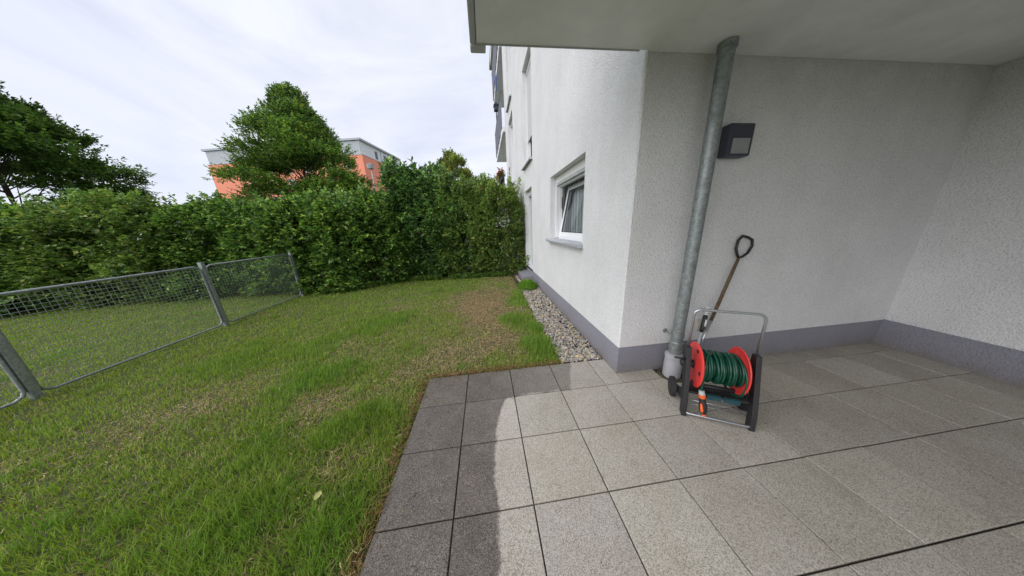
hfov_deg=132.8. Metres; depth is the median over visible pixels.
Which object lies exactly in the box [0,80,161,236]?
deciduous tree
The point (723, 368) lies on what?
garden hose
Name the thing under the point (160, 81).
sky
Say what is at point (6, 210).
shrub
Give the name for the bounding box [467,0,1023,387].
apartment building
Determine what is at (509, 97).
window
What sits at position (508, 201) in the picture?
shrub
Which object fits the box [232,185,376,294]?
shrub
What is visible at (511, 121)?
window
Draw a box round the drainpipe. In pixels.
[657,36,739,382]
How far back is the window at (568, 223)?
4.40 m
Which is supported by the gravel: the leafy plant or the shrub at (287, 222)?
the leafy plant
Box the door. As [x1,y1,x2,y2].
[528,190,532,265]
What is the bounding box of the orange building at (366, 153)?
[200,137,420,227]
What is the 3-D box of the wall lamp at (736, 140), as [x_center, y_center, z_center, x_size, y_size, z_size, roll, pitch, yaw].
[2.017,-1.320,2.014,0.240,0.260,0.097,-4,16,-6]
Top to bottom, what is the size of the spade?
1.451 m
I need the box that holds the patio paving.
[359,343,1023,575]
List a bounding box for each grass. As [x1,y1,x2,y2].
[0,275,561,575]
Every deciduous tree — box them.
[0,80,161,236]
[201,81,376,207]
[438,147,477,239]
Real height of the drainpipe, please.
3.044 m
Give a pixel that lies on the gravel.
(582, 351)
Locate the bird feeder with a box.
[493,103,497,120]
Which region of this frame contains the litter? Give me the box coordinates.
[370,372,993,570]
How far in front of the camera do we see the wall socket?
2.51 m
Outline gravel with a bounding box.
[515,272,600,363]
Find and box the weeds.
[309,271,509,294]
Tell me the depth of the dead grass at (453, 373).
2.58 m
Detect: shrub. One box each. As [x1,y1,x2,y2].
[0,187,228,310]
[0,196,102,316]
[135,189,301,302]
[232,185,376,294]
[323,179,418,285]
[377,154,470,276]
[420,166,504,276]
[463,167,529,275]
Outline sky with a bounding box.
[0,0,508,244]
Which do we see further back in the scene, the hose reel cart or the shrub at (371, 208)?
the shrub at (371, 208)
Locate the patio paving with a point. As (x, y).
(782, 518)
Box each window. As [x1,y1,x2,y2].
[506,46,510,112]
[511,121,514,184]
[521,54,531,170]
[546,158,584,247]
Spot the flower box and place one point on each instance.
(500, 174)
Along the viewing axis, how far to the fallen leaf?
1.45 m
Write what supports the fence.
on the lawn ground at (68, 492)
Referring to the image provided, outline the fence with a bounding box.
[0,251,304,409]
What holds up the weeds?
on the lawn ground at (68, 492)
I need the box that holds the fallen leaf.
[313,491,321,499]
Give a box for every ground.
[0,263,557,575]
[5,229,510,283]
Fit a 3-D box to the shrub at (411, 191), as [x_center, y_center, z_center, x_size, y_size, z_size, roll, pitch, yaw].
[-3.108,-2.393,8.116,3.560,4.110,2.697,-4,16,-6]
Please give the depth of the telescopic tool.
2.43 m
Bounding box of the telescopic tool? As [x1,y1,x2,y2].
[697,306,709,344]
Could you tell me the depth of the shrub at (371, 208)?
6.91 m
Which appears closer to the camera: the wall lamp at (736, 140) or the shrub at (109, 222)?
the wall lamp at (736, 140)
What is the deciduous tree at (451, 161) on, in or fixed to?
on the ground at (373, 250)
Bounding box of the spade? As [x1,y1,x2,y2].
[700,235,753,345]
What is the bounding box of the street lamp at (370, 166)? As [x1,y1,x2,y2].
[366,163,374,187]
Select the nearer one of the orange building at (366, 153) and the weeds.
the weeds
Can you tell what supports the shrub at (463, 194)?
on the lawn ground at (68, 492)
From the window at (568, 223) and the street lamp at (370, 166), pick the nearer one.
the window at (568, 223)
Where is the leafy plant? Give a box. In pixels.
[518,279,536,289]
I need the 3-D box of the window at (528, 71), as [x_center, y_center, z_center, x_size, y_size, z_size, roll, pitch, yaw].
[0.486,-4.791,6.163,0.339,2.549,1.298,-4,16,-6]
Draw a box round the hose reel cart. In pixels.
[668,309,767,431]
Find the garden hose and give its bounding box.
[698,349,748,416]
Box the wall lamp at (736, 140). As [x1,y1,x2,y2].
[717,123,755,158]
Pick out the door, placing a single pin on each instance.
(530, 192)
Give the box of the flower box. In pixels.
[495,167,505,183]
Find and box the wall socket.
[694,319,708,330]
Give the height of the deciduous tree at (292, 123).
11.981 m

